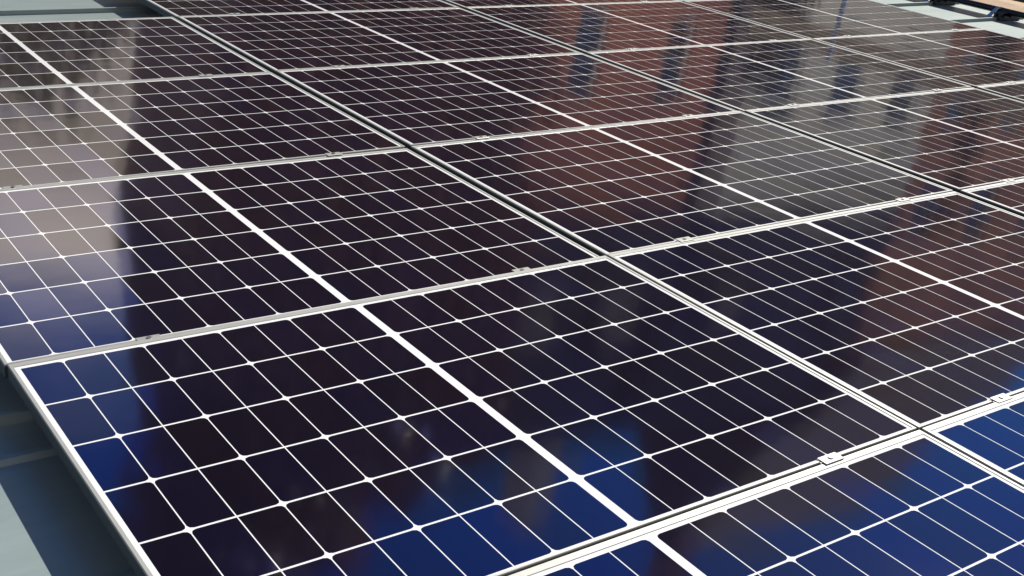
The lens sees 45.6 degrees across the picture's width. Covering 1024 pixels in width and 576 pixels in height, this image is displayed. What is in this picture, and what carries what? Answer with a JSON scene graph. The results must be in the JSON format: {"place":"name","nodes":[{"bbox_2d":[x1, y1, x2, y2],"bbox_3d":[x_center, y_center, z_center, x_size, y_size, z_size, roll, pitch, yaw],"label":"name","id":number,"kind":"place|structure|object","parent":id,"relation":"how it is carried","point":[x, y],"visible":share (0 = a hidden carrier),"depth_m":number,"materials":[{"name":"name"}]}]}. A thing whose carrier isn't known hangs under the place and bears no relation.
{"place":"outdoors","nodes":[
{"label":"outdoors","id":0,"kind":"place"},
{"bbox_2d":[922,0,1023,20],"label":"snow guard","id":1,"kind":"object","parent":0,"point":[1003,14],"visible":0.93,"depth_m":9.57,"materials":[{"name":"black metal"}]},
{"bbox_2d":[972,0,1023,11],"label":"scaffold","id":2,"kind":"object","parent":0,"point":[1016,5],"visible":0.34,"depth_m":9.95,"materials":[{"name":"brown wood"}]},
{"label":"ground","id":3,"kind":"structure","parent":0,"visible":0},
{"bbox_2d":[0,0,1023,575],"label":"building","id":4,"kind":"structure","parent":3,"relation":"on","point":[50,522],"depth_m":2.49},
{"bbox_2d":[2,185,160,340],"bbox_3d":[-1.171,-0.035,3.289,0.070,0.115,5.880,-11,28,-34],"label":"mounting rail","id":5,"kind":"object","parent":4,"relation":"on","point":[137,339],"visible":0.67,"depth_m":2.90,"materials":[{"name":"metal"}]},
{"bbox_2d":[0,17,269,88],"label":"solar panel","id":6,"kind":"object","parent":5,"relation":"on","point":[48,53],"visible":1,"depth_m":5.40,"materials":[{"name":"black"}]},
{"bbox_2d":[0,72,404,188],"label":"solar panel","id":7,"kind":"object","parent":5,"relation":"on","point":[55,134],"visible":0.98,"depth_m":4.47,"materials":[{"name":"black"}]},
{"bbox_2d":[0,148,599,378],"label":"solar panel","id":8,"kind":"object","parent":5,"relation":"on","point":[92,264],"visible":1,"depth_m":3.51,"materials":[{"name":"black"}]},
{"bbox_2d":[7,256,916,575],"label":"solar panel","id":9,"kind":"object","parent":5,"relation":"on","point":[507,424],"visible":0.99,"depth_m":2.63,"materials":[{"name":"black"}]},
{"bbox_2d":[509,430,1023,575],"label":"solar panel","id":10,"kind":"object","parent":5,"relation":"on","point":[918,503],"visible":1,"depth_m":2.41,"materials":[{"name":"blue"}]},
{"bbox_2d":[107,18,843,464],"bbox_3d":[-0.284,-0.205,3.906,0.070,0.115,5.880,-11,28,-34],"label":"mounting rail","id":11,"kind":"object","parent":4,"relation":"on","point":[831,458],"visible":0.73,"depth_m":2.67,"materials":[{"name":"metal"}]},
{"bbox_2d":[229,13,1012,402],"bbox_3d":[-0.100,-0.517,4.683,0.068,0.115,7.029,-11,28,-34],"label":"mounting rail","id":12,"kind":"object","parent":4,"relation":"on","point":[1003,397],"visible":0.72,"depth_m":3.84,"materials":[{"name":"metal"}]},
{"bbox_2d":[276,53,736,149],"bbox_3d":[-0.010,-0.860,5.425,1.722,0.038,1.145,-11,28,-34],"label":"solar panel","id":13,"kind":"object","parent":12,"relation":"on","point":[407,105],"visible":0.99,"depth_m":5.33,"materials":[{"name":"black"}]},
{"bbox_2d":[409,7,909,201],"bbox_3d":[0.787,-0.687,5.300,0.068,0.115,7.029,-11,28,-34],"label":"mounting rail","id":14,"kind":"object","parent":4,"relation":"on","point":[903,199],"visible":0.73,"depth_m":5.30,"materials":[{"name":"metal"}]},
{"bbox_2d":[136,0,458,18],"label":"solar panel","id":15,"kind":"object","parent":14,"relation":"on","point":[171,8],"visible":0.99,"depth_m":6.67,"materials":[{"name":"black"}]},
{"bbox_2d":[177,8,579,74],"bbox_3d":[-0.675,-1.286,6.263,1.722,0.037,1.145,-11,28,-34],"label":"solar panel","id":16,"kind":"object","parent":14,"relation":"on","point":[272,42],"visible":0.99,"depth_m":6.18,"materials":[{"name":"black"}]},
{"bbox_2d":[411,111,952,255],"bbox_3d":[0.653,-0.433,4.586,1.722,0.035,1.145,-11,28,-34],"label":"solar panel","id":17,"kind":"object","parent":14,"relation":"on","point":[604,190],"visible":1,"depth_m":4.47,"materials":[{"name":"black"}]},
{"bbox_2d":[607,191,1023,430],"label":"solar panel","id":18,"kind":"object","parent":14,"relation":"on","point":[910,311],"visible":1,"depth_m":3.57,"materials":[{"name":"black"}]},
{"bbox_2d":[921,392,1023,486],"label":"solar panel","id":19,"kind":"object","parent":14,"relation":"on","point":[990,436],"visible":0.93,"depth_m":2.83,"materials":[{"name":"blue"}]},
{"bbox_2d":[504,4,1015,181],"bbox_3d":[0.997,-1.004,6.095,0.068,0.115,5.878,-11,28,-34],"label":"mounting rail","id":20,"kind":"object","parent":4,"relation":"on","point":[1004,180],"visible":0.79,"depth_m":5.68,"materials":[{"name":"metal"}]},
{"bbox_2d":[442,0,677,8],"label":"solar panel","id":21,"kind":"object","parent":20,"relation":"attached to","point":[462,4],"visible":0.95,"depth_m":7.52,"materials":[{"name":"black"}]},
{"bbox_2d":[465,1,806,53],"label":"solar panel","id":22,"kind":"object","parent":20,"relation":"attached to","point":[589,27],"visible":0.98,"depth_m":7.18,"materials":[{"name":"black"}]},
{"bbox_2d":[586,38,971,112],"bbox_3d":[1.414,-1.133,6.415,1.722,0.037,1.145,-11,28,-34],"label":"solar panel","id":23,"kind":"object","parent":20,"relation":"on","point":[743,77],"visible":1,"depth_m":6.33,"materials":[{"name":"black"}]},
{"bbox_2d":[960,179,1023,216],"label":"solar panel","id":24,"kind":"object","parent":20,"relation":"on","point":[1008,196],"visible":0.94,"depth_m":4.65,"materials":[{"name":"black"}]},
{"bbox_2d":[641,0,941,91],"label":"mounting rail","id":25,"kind":"object","parent":4,"relation":"on","point":[778,40],"visible":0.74,"depth_m":7.12,"materials":[{"name":"metal"}]},
{"bbox_2d":[745,87,1023,192],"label":"solar panel","id":26,"kind":"object","parent":25,"relation":"on","point":[957,140],"visible":1,"depth_m":5.44,"materials":[{"name":"black"}]},
{"bbox_2d":[842,35,1015,82],"bbox_3d":[2.417,-1.277,7.083,0.068,0.115,3.574,-11,28,-34],"label":"mounting rail","id":27,"kind":"object","parent":4,"relation":"on","point":[851,36],"visible":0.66,"depth_m":7.49,"materials":[{"name":"metal"}]},
{"bbox_2d":[682,0,981,38],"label":"solar panel","id":28,"kind":"object","parent":27,"relation":"on","point":[810,19],"visible":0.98,"depth_m":8.15,"materials":[{"name":"black"}]},
{"bbox_2d":[813,29,1023,87],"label":"solar panel","id":29,"kind":"object","parent":27,"relation":"on","point":[973,58],"visible":1,"depth_m":7.29,"materials":[{"name":"black"}]},
{"bbox_2d":[976,82,1023,101],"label":"solar panel","id":30,"kind":"object","parent":27,"relation":"attached to","point":[1014,91],"visible":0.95,"depth_m":6.48,"materials":[{"name":"black"}]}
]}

